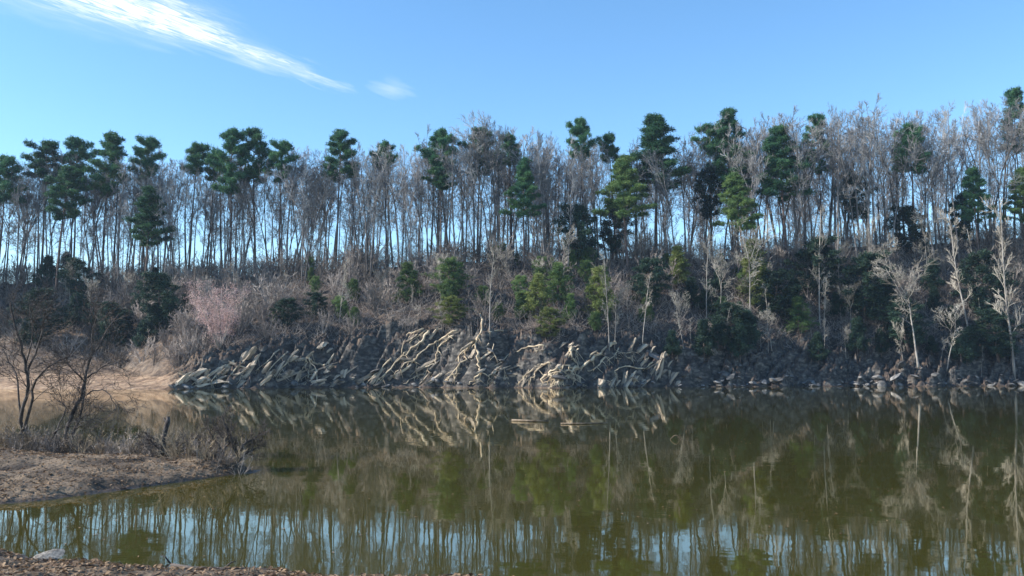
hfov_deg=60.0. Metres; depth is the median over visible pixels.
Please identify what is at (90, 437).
dry bush
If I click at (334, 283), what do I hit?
bare shrub
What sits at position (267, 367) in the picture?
rock ledge
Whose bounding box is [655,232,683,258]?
bare shrub
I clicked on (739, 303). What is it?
evergreen bush
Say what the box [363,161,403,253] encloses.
bare tree
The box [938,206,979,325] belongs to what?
bare tree
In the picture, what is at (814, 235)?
bare shrub
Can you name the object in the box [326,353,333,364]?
rock ledge
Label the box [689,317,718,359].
evergreen bush
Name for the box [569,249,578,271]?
evergreen bush
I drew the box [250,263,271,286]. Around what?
bare shrub
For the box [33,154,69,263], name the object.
bare tree
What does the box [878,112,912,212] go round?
bare tree
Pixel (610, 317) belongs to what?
evergreen bush
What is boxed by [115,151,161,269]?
bare tree
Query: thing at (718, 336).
evergreen bush
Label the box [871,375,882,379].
shore rock
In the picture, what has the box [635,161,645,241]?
bare tree
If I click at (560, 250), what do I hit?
bare shrub
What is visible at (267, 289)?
bare shrub
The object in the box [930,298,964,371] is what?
bare tree
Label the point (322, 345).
rock ledge
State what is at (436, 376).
rock ledge
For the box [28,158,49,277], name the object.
bare tree
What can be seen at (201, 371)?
rock ledge
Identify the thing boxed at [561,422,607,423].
floating log
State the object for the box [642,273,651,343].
bare tree
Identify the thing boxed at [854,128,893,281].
bare tree
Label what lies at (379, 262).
bare shrub
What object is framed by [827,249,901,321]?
cedar tree
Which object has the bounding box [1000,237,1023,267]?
bare shrub
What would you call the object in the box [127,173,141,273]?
bare tree
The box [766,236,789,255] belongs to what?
bare shrub
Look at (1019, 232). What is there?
bare shrub
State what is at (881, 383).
shore rock
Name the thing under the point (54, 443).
dry bush
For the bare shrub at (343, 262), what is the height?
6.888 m
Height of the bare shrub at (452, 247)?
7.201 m
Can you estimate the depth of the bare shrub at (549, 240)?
179.98 m
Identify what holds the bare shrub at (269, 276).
on the hill
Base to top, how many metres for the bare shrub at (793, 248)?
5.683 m
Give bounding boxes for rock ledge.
[176,372,189,384]
[178,370,196,380]
[194,368,207,376]
[194,383,209,386]
[195,376,206,381]
[207,364,225,376]
[210,380,228,384]
[214,375,228,380]
[215,369,228,378]
[228,360,250,369]
[237,380,246,387]
[239,351,247,361]
[241,346,257,363]
[243,366,253,378]
[247,353,260,377]
[259,375,272,385]
[261,361,271,373]
[264,371,272,378]
[275,361,284,376]
[277,371,304,381]
[278,371,287,377]
[294,357,305,361]
[295,370,301,381]
[299,379,326,384]
[311,362,337,372]
[316,342,328,348]
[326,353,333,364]
[329,379,338,386]
[340,368,347,377]
[355,372,373,380]
[356,376,369,384]
[369,368,384,384]
[392,364,410,377]
[414,357,439,371]
[418,372,431,385]
[425,373,443,383]
[428,327,438,339]
[468,349,474,358]
[521,369,528,386]
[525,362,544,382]
[597,379,605,387]
[621,371,627,385]
[623,370,636,386]
[627,337,636,351]
[637,344,647,352]
[640,357,648,366]
[650,360,661,374]
[653,358,662,374]
[659,351,665,377]
[669,372,678,384]
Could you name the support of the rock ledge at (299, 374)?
on the hill
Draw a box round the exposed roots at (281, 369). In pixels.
[256,349,299,384]
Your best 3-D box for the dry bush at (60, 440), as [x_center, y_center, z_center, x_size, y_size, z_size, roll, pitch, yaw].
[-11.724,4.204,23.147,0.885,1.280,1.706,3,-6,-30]
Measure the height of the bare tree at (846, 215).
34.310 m
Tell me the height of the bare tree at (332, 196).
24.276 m
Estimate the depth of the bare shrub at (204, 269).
173.66 m
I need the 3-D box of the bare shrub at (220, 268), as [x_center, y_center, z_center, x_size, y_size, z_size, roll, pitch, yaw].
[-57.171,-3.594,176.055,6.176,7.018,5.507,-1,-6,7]
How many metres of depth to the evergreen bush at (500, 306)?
152.67 m
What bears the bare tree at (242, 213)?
on the hill
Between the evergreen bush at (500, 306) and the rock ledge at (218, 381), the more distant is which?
the evergreen bush at (500, 306)
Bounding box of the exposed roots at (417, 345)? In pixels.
[362,328,457,384]
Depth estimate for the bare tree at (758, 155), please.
187.02 m
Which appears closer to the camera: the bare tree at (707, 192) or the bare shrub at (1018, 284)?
the bare shrub at (1018, 284)
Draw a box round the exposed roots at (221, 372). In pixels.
[192,360,258,386]
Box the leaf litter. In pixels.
[0,446,513,575]
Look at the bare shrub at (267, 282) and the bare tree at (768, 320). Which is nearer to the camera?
the bare tree at (768, 320)
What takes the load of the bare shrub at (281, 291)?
on the hill
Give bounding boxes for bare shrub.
[0,274,25,308]
[5,254,32,283]
[31,274,50,287]
[51,325,87,354]
[94,257,125,282]
[95,258,122,296]
[96,262,123,288]
[102,282,139,309]
[102,286,116,300]
[103,284,124,303]
[109,277,139,309]
[111,347,127,367]
[116,274,138,291]
[121,276,138,303]
[124,252,158,288]
[126,330,160,362]
[130,261,143,288]
[131,296,156,323]
[138,272,186,303]
[141,272,180,292]
[150,345,162,365]
[156,322,178,346]
[160,252,188,274]
[160,336,194,369]
[161,257,185,281]
[162,252,202,283]
[164,336,188,363]
[165,339,195,365]
[167,261,202,292]
[167,337,195,366]
[168,303,207,334]
[168,308,206,335]
[170,301,212,338]
[170,353,184,367]
[172,328,204,361]
[173,279,185,301]
[173,300,207,340]
[174,262,188,285]
[178,322,207,347]
[185,326,215,353]
[186,258,219,279]
[186,261,208,298]
[191,329,208,352]
[192,257,223,279]
[192,269,220,298]
[195,263,215,283]
[196,282,220,298]
[197,262,219,284]
[197,276,222,310]
[200,289,238,335]
[201,279,241,311]
[203,319,221,341]
[206,252,235,283]
[213,263,249,287]
[218,255,242,290]
[221,271,238,292]
[222,292,249,330]
[225,275,254,305]
[225,289,253,328]
[231,305,250,334]
[233,274,250,291]
[233,312,248,331]
[234,295,273,328]
[236,279,257,305]
[238,259,267,284]
[243,252,268,285]
[249,286,260,306]
[249,308,283,341]
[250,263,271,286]
[250,273,295,307]
[250,289,277,320]
[255,259,277,280]
[260,269,279,283]
[260,274,291,293]
[261,247,301,276]
[261,302,280,328]
[265,287,290,315]
[272,242,304,280]
[274,252,310,280]
[274,279,298,302]
[311,250,330,273]
[313,244,343,283]
[317,309,334,332]
[322,249,341,273]
[323,266,345,293]
[324,245,351,274]
[329,288,340,304]
[339,309,372,333]
[340,267,363,280]
[341,239,389,269]
[342,241,368,278]
[347,240,381,274]
[348,249,388,286]
[355,236,387,272]
[356,250,377,269]
[356,274,413,316]
[357,242,388,273]
[361,269,401,310]
[364,275,382,296]
[370,256,387,273]
[383,257,418,294]
[394,248,418,268]
[398,316,415,330]
[404,244,425,270]
[422,250,438,269]
[422,276,430,290]
[424,258,436,277]
[425,261,439,283]
[427,244,465,282]
[429,235,457,257]
[436,251,479,284]
[440,239,476,258]
[442,246,467,267]
[461,229,501,263]
[463,262,482,281]
[464,240,478,264]
[467,285,503,318]
[481,232,516,272]
[482,244,509,278]
[490,265,511,289]
[498,248,516,272]
[504,314,519,331]
[515,235,557,274]
[517,281,540,303]
[519,242,539,264]
[529,225,559,255]
[531,246,553,262]
[531,252,575,278]
[551,234,576,252]
[554,239,569,264]
[565,282,603,316]
[590,262,623,293]
[613,230,649,268]
[616,222,651,262]
[634,247,666,284]
[638,228,655,258]
[642,243,660,257]
[642,265,672,291]
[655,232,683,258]
[661,259,678,286]
[684,251,693,267]
[685,243,696,264]
[692,253,705,264]
[713,253,742,283]
[718,245,740,267]
[722,230,761,255]
[729,244,745,265]
[731,267,751,300]
[762,241,781,267]
[764,246,783,263]
[764,256,780,276]
[766,234,784,265]
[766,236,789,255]
[769,244,790,268]
[775,232,801,260]
[778,233,801,259]
[790,236,809,264]
[793,225,819,249]
[793,257,812,279]
[795,265,825,300]
[801,226,829,245]
[818,281,835,302]
[827,230,852,257]
[832,243,852,257]
[834,311,852,329]
[839,250,858,266]
[854,240,866,253]
[876,248,902,264]
[878,244,905,269]
[891,263,921,295]
[935,247,953,275]
[937,238,950,253]
[961,230,973,244]
[967,221,989,250]
[976,220,1010,252]
[979,223,1013,252]
[987,218,1009,240]
[991,247,1012,263]
[995,237,1017,260]
[995,255,1019,279]
[999,259,1023,293]
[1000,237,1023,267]
[1000,247,1023,270]
[1004,227,1016,249]
[1006,266,1021,291]
[1008,214,1023,242]
[1008,241,1023,254]
[1010,302,1023,326]
[1010,317,1023,336]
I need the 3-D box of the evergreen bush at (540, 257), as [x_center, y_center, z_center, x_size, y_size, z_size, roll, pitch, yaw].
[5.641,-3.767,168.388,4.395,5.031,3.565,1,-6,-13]
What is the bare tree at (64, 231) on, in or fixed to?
on the hill
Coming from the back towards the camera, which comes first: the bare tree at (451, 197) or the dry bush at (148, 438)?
the bare tree at (451, 197)
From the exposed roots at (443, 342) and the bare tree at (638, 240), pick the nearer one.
the exposed roots at (443, 342)
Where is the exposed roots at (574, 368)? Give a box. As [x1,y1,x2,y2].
[518,340,616,386]
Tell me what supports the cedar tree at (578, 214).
on the hill
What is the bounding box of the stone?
[33,549,64,560]
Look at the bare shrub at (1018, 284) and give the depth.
179.26 m
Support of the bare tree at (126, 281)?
on the hill
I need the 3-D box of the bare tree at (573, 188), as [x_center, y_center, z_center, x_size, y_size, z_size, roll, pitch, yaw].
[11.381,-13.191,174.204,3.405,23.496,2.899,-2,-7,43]
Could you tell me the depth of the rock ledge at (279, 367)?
138.76 m
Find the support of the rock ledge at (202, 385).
on the hill
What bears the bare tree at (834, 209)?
on the hill
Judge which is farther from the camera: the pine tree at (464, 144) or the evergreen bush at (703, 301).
the pine tree at (464, 144)
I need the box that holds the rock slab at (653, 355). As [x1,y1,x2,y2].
[646,350,659,359]
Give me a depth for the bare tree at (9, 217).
180.65 m
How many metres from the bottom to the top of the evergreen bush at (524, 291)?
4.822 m
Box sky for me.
[0,0,1023,282]
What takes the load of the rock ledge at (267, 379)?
on the hill
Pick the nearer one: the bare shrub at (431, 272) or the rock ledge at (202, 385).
the rock ledge at (202, 385)
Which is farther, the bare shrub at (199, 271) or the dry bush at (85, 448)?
the bare shrub at (199, 271)
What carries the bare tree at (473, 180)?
on the hill
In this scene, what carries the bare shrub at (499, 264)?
on the hill
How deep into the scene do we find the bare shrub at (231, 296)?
157.06 m
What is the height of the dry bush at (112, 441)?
1.196 m
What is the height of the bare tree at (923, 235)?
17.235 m
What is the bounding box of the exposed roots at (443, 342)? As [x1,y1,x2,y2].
[403,335,453,383]
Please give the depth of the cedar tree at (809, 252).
173.09 m
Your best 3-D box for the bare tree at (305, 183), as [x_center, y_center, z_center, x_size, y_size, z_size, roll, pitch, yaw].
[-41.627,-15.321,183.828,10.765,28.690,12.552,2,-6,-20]
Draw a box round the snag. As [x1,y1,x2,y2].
[159,416,169,456]
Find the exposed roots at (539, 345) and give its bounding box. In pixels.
[486,343,543,386]
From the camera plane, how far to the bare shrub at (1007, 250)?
183.96 m
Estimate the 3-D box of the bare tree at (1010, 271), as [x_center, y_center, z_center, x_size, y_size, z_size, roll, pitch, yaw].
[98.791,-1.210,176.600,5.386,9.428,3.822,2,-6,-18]
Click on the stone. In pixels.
(55, 554)
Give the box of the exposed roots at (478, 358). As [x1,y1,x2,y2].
[443,313,503,384]
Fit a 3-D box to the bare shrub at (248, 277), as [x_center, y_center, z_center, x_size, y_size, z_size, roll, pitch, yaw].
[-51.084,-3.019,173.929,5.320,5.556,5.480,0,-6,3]
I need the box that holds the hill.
[0,238,1023,388]
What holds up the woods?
on the hill
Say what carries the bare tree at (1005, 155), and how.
on the hill
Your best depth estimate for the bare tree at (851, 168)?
196.40 m
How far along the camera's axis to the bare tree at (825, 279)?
165.76 m
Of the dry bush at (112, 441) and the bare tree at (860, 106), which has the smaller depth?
the dry bush at (112, 441)
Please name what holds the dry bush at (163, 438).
on the shore
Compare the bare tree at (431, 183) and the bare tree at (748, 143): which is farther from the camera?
the bare tree at (748, 143)
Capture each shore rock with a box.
[181,383,190,388]
[291,380,298,386]
[551,375,567,379]
[720,371,730,377]
[726,374,734,379]
[769,378,776,382]
[850,381,859,384]
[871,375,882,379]
[877,381,886,385]
[890,373,900,380]
[898,361,905,368]
[967,381,976,385]
[1016,381,1023,385]
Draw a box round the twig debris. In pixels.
[0,447,453,575]
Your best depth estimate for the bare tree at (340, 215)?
187.82 m
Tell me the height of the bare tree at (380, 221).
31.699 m
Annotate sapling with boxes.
[0,279,100,437]
[26,281,150,447]
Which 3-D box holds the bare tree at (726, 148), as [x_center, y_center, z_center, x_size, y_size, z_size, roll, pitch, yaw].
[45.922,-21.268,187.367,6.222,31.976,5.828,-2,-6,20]
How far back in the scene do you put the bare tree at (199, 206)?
178.33 m
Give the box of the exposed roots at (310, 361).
[298,354,325,384]
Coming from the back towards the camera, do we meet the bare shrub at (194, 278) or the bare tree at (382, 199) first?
the bare tree at (382, 199)
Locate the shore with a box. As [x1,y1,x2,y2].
[0,448,308,575]
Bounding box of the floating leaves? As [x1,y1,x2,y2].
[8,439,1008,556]
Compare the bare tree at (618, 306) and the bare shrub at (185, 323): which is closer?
the bare shrub at (185, 323)
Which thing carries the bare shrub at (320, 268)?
on the hill
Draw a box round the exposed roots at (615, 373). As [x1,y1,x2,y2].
[607,348,652,387]
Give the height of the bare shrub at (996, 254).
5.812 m
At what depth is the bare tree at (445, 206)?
180.86 m
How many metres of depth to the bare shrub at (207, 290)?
164.84 m
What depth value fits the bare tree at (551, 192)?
198.96 m
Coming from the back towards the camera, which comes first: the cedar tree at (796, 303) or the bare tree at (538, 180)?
the bare tree at (538, 180)
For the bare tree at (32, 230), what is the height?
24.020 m
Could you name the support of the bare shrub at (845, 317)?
on the hill
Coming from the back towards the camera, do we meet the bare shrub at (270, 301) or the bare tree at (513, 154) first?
the bare tree at (513, 154)
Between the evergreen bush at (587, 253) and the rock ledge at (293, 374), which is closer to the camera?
the rock ledge at (293, 374)
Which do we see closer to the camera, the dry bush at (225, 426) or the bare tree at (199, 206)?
the dry bush at (225, 426)
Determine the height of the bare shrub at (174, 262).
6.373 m
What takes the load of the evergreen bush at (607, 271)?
on the hill
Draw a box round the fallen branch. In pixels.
[161,555,287,570]
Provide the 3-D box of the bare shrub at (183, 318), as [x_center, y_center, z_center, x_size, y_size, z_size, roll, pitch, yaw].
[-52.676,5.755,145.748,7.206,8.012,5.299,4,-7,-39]
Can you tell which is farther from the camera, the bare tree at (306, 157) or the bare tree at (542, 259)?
the bare tree at (306, 157)
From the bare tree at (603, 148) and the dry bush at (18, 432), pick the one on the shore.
the dry bush at (18, 432)
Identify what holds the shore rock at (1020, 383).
on the hill
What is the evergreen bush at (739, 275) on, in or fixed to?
on the hill
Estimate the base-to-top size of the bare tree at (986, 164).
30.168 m
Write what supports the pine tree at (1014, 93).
on the hill
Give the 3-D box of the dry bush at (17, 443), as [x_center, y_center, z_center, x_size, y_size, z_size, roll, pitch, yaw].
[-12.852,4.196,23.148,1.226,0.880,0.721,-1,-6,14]
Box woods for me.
[19,136,1022,281]
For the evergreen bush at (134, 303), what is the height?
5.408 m
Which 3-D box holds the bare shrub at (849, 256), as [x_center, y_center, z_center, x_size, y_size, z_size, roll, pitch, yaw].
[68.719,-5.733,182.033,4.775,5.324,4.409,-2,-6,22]
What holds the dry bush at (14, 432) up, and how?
on the shore
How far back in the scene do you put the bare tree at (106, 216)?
180.37 m
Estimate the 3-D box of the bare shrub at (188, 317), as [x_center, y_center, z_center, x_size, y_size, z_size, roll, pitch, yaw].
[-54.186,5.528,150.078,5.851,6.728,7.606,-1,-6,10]
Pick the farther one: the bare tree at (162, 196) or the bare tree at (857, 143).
the bare tree at (857, 143)
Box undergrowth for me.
[0,213,1023,370]
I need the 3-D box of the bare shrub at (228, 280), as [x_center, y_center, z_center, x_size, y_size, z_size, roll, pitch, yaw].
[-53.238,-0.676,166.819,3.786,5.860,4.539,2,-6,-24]
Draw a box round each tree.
[0,153,29,256]
[0,161,36,281]
[0,177,8,234]
[0,178,49,266]
[0,186,34,282]
[0,221,17,262]
[6,173,34,283]
[7,179,29,301]
[7,286,76,345]
[8,165,34,283]
[9,185,50,288]
[11,162,41,270]
[11,164,48,271]
[20,138,71,267]
[21,188,47,274]
[27,161,55,255]
[27,176,46,269]
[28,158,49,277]
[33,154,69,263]
[36,163,52,236]
[40,150,88,255]
[43,164,95,296]
[44,198,69,254]
[48,244,71,270]
[54,181,70,282]
[55,192,81,254]
[56,135,96,279]
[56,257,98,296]
[60,165,96,255]
[65,260,80,302]
[75,201,108,270]
[78,166,110,267]
[80,300,138,347]
[82,198,104,257]
[83,129,132,269]
[83,276,98,307]
[84,158,107,281]
[84,159,120,273]
[85,156,129,279]
[87,170,115,261]
[90,171,109,287]
[95,154,133,292]
[108,170,132,270]
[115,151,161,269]
[120,171,134,252]
[120,270,134,296]
[122,184,177,286]
[123,165,142,279]
[126,132,168,277]
[126,192,141,261]
[127,155,163,263]
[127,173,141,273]
[127,174,149,261]
[128,165,173,256]
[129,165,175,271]
[129,270,182,329]
[131,158,165,249]
[134,170,204,278]
[136,160,167,261]
[147,164,179,265]
[149,147,189,264]
[157,171,175,272]
[159,186,172,288]
[161,164,181,261]
[162,158,183,271]
[162,165,180,271]
[167,160,200,263]
[167,178,183,265]
[170,152,193,266]
[171,234,183,255]
[178,279,250,347]
[179,141,218,267]
[179,167,207,279]
[181,173,209,238]
[190,164,215,267]
[190,172,205,264]
[192,176,222,261]
[196,275,211,307]
[200,179,226,250]
[201,183,225,273]
[203,142,244,263]
[203,148,222,264]
[204,127,255,271]
[204,191,221,261]
[211,175,220,267]
[213,159,229,266]
[217,156,274,259]
[221,165,249,261]
[226,157,257,260]
[226,164,257,264]
[227,166,249,261]
[229,153,265,258]
[232,170,246,265]
[232,186,255,265]
[235,126,275,266]
[235,195,264,262]
[236,185,261,260]
[238,164,279,259]
[255,156,276,263]
[255,232,267,255]
[258,159,286,264]
[261,138,300,268]
[262,166,290,261]
[268,148,309,245]
[268,152,300,273]
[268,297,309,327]
[269,163,314,281]
[270,193,288,257]
[273,150,326,265]
[278,158,311,265]
[285,155,308,265]
[288,149,335,261]
[290,145,319,256]
[295,159,323,253]
[295,162,338,287]
[296,163,309,288]
[298,152,336,265]
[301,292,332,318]
[302,148,335,242]
[302,164,314,267]
[306,168,318,255]
[312,162,340,268]
[312,169,342,250]
[314,162,334,264]
[320,179,336,259]
[321,128,358,268]
[324,161,356,271]
[332,158,367,248]
[336,147,385,265]
[336,154,350,254]
[336,258,350,322]
[341,186,357,249]
[345,156,378,253]
[347,157,358,250]
[348,141,373,272]
[351,155,374,284]
[359,150,401,243]
[359,152,391,254]
[360,149,388,253]
[363,142,401,268]
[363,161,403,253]
[365,153,394,286]
[366,150,376,236]
[369,140,398,265]
[371,151,401,262]
[372,268,391,312]
[373,180,387,266]
[375,155,412,272]
[379,150,417,266]
[390,261,424,304]
[392,150,425,262]
[394,150,421,262]
[397,161,445,263]
[399,144,410,257]
[406,145,436,264]
[408,159,428,263]
[411,154,445,254]
[411,159,429,256]
[412,127,459,252]
[414,132,456,247]
[415,124,454,230]
[418,143,450,243]
[418,146,456,248]
[418,153,454,258]
[421,165,456,256]
[422,163,432,252]
[423,256,474,293]
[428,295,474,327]
[430,126,459,249]
[431,250,449,296]
[432,109,499,262]
[432,136,468,259]
[435,133,480,250]
[436,299,447,329]
[438,166,463,243]
[442,126,483,258]
[443,146,464,250]
[449,109,506,261]
[453,145,475,247]
[456,126,503,262]
[456,160,477,249]
[457,148,495,275]
[458,146,485,254]
[462,222,473,246]
[475,120,504,242]
[477,149,513,245]
[478,121,513,261]
[482,126,510,239]
[484,247,501,333]
[486,132,502,244]
[488,232,508,274]
[490,247,517,284]
[491,130,507,243]
[492,126,536,260]
[494,138,525,244]
[494,140,533,251]
[496,126,518,233]
[499,156,546,272]
[500,129,519,242]
[500,133,522,254]
[501,143,518,249]
[511,133,531,255]
[516,128,549,251]
[520,273,557,319]
[521,132,548,247]
[522,147,544,249]
[525,145,560,253]
[528,138,555,248]
[530,133,549,253]
[530,258,545,274]
[532,147,558,256]
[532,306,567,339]
[533,156,568,243]
[534,136,555,246]
[534,159,551,249]
[537,165,565,245]
[538,136,552,242]
[539,261,577,306]
[541,138,555,216]
[545,132,565,252]
[551,153,580,237]
[551,201,601,263]
[552,135,593,236]
[554,224,576,274]
[556,149,594,237]
[557,143,583,238]
[558,167,587,236]
[559,133,607,250]
[563,162,577,266]
[564,116,602,244]
[571,143,590,237]
[571,150,593,243]
[575,144,602,264]
[578,139,609,256]
[578,266,619,316]
[580,145,603,235]
[590,137,605,224]
[590,154,658,276]
[595,203,637,258]
[597,131,620,257]
[597,250,614,350]
[601,149,614,258]
[603,144,647,260]
[612,302,619,349]
[613,287,623,331]
[615,281,632,318]
[627,257,673,304]
[628,136,650,248]
[629,112,692,256]
[629,227,647,263]
[631,145,639,240]
[631,161,674,238]
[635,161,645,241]
[637,146,684,250]
[638,161,693,240]
[641,149,681,268]
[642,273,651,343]
[650,168,676,239]
[650,170,666,243]
[651,147,665,254]
[660,155,692,242]
[665,244,692,285]
[668,291,690,353]
[669,141,723,252]
[673,141,709,252]
[674,140,708,258]
[676,132,730,242]
[681,136,725,258]
[689,177,722,242]
[690,122,718,257]
[690,122,725,255]
[690,165,726,223]
[692,241,705,264]
[700,235,714,318]
[701,244,749,320]
[705,107,756,258]
[705,121,742,249]
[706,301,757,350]
[708,171,763,275]
[711,125,739,258]
[713,111,741,247]
[724,209,780,310]
[725,120,746,243]
[727,155,772,231]
[728,122,770,267]
[728,133,763,258]
[732,236,777,306]
[738,126,762,234]
[739,157,770,239]
[740,129,761,246]
[744,129,777,240]
[745,115,794,237]
[745,117,783,222]
[748,130,788,243]
[750,268,805,320]
[752,123,817,265]
[753,112,788,227]
[754,115,802,249]
[759,309,775,350]
[761,283,769,347]
[762,113,781,225]
[769,152,821,237]
[772,139,791,242]
[774,119,832,242]
[775,115,806,240]
[778,105,830,236]
[779,234,848,302]
[779,295,819,336]
[786,122,817,240]
[787,132,809,270]
[789,112,833,233]
[799,132,847,234]
[799,143,828,228]
[801,112,832,233]
[809,203,829,328]
[810,110,849,240]
[816,115,891,265]
[818,127,859,233]
[821,271,831,337]
[822,108,848,246]
[822,121,854,231]
[823,130,851,235]
[824,122,848,271]
[826,102,852,245]
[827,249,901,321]
[831,220,847,317]
[832,171,881,223]
[832,279,861,338]
[833,143,861,242]
[835,110,868,242]
[835,239,852,277]
[840,110,863,255]
[840,324,849,352]
[841,119,863,240]
[845,100,878,244]
[846,121,874,199]
[850,136,867,244]
[853,116,891,239]
[853,212,880,268]
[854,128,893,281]
[856,116,935,259]
[856,122,901,244]
[858,117,892,238]
[860,120,884,253]
[862,108,913,245]
[862,232,900,273]
[864,93,905,248]
[865,295,935,352]
[869,243,946,368]
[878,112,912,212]
[879,121,901,231]
[883,204,930,255]
[886,112,911,249]
[889,119,956,239]
[889,119,958,278]
[891,112,930,225]
[891,122,931,264]
[892,318,905,369]
[903,113,942,242]
[909,109,941,245]
[910,119,956,269]
[911,203,943,263]
[915,110,964,243]
[923,116,978,240]
[930,100,1000,232]
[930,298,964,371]
[932,105,977,194]
[933,100,962,242]
[935,109,959,262]
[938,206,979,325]
[943,190,977,241]
[947,248,1021,320]
[952,101,1000,227]
[955,166,999,253]
[958,119,973,235]
[960,96,1023,262]
[962,227,980,321]
[964,101,1002,235]
[965,106,1006,232]
[968,307,1023,362]
[972,115,993,237]
[976,256,1007,309]
[977,99,999,237]
[982,197,1022,379]
[985,103,1023,239]
[987,114,1009,221]
[988,95,1023,240]
[994,132,1018,215]
[994,296,1014,318]
[997,166,1023,249]
[999,84,1023,235]
[999,116,1021,236]
[1000,259,1021,297]
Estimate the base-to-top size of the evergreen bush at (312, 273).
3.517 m
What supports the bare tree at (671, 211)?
on the hill
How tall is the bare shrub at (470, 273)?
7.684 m
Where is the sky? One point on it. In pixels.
(177, 72)
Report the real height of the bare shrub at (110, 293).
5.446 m
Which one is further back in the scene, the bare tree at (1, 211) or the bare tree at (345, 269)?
the bare tree at (1, 211)
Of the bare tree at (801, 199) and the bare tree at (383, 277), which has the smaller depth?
the bare tree at (383, 277)
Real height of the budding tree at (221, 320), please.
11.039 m
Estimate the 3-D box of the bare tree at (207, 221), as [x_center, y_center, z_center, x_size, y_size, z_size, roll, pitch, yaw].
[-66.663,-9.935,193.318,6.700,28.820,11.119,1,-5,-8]
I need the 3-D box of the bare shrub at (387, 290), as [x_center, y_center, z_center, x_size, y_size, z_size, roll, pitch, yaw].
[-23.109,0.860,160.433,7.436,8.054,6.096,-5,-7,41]
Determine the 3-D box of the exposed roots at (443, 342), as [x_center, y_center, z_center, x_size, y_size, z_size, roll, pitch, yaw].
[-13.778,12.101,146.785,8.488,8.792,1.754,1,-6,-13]
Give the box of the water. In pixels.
[0,386,1023,575]
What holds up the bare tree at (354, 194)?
on the hill
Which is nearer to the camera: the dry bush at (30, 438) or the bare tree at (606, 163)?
the dry bush at (30, 438)
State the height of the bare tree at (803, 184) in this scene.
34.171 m
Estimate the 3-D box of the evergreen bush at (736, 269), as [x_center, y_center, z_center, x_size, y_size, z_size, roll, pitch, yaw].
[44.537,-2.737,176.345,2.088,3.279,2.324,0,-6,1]
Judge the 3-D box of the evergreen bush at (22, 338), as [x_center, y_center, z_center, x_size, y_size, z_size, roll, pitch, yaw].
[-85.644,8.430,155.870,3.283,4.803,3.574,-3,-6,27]
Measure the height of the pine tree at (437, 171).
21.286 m
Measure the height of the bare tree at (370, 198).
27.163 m
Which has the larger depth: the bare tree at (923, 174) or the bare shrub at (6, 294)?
the bare tree at (923, 174)
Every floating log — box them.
[511,419,548,421]
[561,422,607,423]
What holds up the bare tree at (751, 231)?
on the hill
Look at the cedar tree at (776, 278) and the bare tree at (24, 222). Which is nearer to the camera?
the cedar tree at (776, 278)
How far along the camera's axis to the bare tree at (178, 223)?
178.90 m
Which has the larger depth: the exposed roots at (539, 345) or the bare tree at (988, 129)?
the bare tree at (988, 129)
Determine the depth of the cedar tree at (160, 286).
151.57 m
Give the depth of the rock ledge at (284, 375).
138.07 m
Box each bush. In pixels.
[0,421,35,446]
[0,427,46,447]
[1,425,39,446]
[1,425,46,450]
[5,428,60,451]
[6,421,41,439]
[8,434,47,448]
[10,430,47,449]
[11,431,54,448]
[14,427,63,449]
[16,325,30,346]
[21,427,74,452]
[28,429,62,448]
[30,253,59,286]
[34,420,77,446]
[40,427,64,448]
[40,427,79,453]
[43,435,75,452]
[48,425,77,451]
[51,431,84,452]
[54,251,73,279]
[56,291,91,327]
[59,427,105,448]
[62,432,120,452]
[64,427,108,453]
[70,429,121,453]
[71,296,93,325]
[74,441,92,453]
[77,300,117,341]
[83,429,126,453]
[89,428,155,454]
[91,428,134,453]
[95,272,104,287]
[99,429,159,454]
[99,435,134,453]
[104,431,148,453]
[113,312,137,342]
[116,429,157,454]
[117,437,159,453]
[119,431,171,453]
[126,433,166,454]
[129,298,144,320]
[131,319,155,348]
[134,423,217,455]
[137,302,169,338]
[137,439,169,455]
[138,433,185,455]
[140,439,173,457]
[145,428,184,453]
[149,267,162,282]
[152,295,177,328]
[153,428,221,461]
[155,424,215,458]
[177,293,191,311]
[178,427,231,455]
[183,440,226,455]
[190,434,248,467]
[191,436,245,456]
[192,447,216,458]
[196,439,256,474]
[198,403,275,465]
[209,443,246,464]
[214,450,234,464]
[301,256,317,272]
[306,267,314,282]
[309,276,322,291]
[331,296,348,317]
[346,278,361,300]
[347,306,361,325]
[437,278,458,306]
[473,285,489,305]
[480,286,491,304]
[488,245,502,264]
[491,302,506,320]
[510,274,530,296]
[511,253,520,265]
[514,291,530,319]
[515,289,531,310]
[531,255,552,276]
[531,267,545,289]
[560,267,576,286]
[561,292,577,319]
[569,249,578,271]
[575,259,594,281]
[577,245,597,265]
[583,283,592,304]
[588,311,601,331]
[599,264,609,277]
[601,299,612,322]
[637,308,643,322]
[640,296,654,307]
[642,305,655,321]
[662,253,671,265]
[662,328,682,359]
[677,276,702,308]
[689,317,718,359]
[697,289,715,312]
[701,279,718,299]
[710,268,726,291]
[710,318,732,349]
[713,295,728,317]
[727,322,756,362]
[730,266,739,279]
[731,300,743,319]
[736,268,745,289]
[742,307,761,344]
[749,311,763,343]
[781,277,806,304]
[806,330,830,363]
[825,292,846,317]
[842,316,870,355]
[873,328,891,356]
[875,282,895,314]
[916,259,946,290]
[924,335,940,354]
[925,286,946,312]
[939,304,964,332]
[947,330,977,361]
[958,342,977,366]
[960,325,984,356]
[987,268,1006,290]
[991,326,1019,361]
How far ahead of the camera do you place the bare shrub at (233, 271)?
169.98 m
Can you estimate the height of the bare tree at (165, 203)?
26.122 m

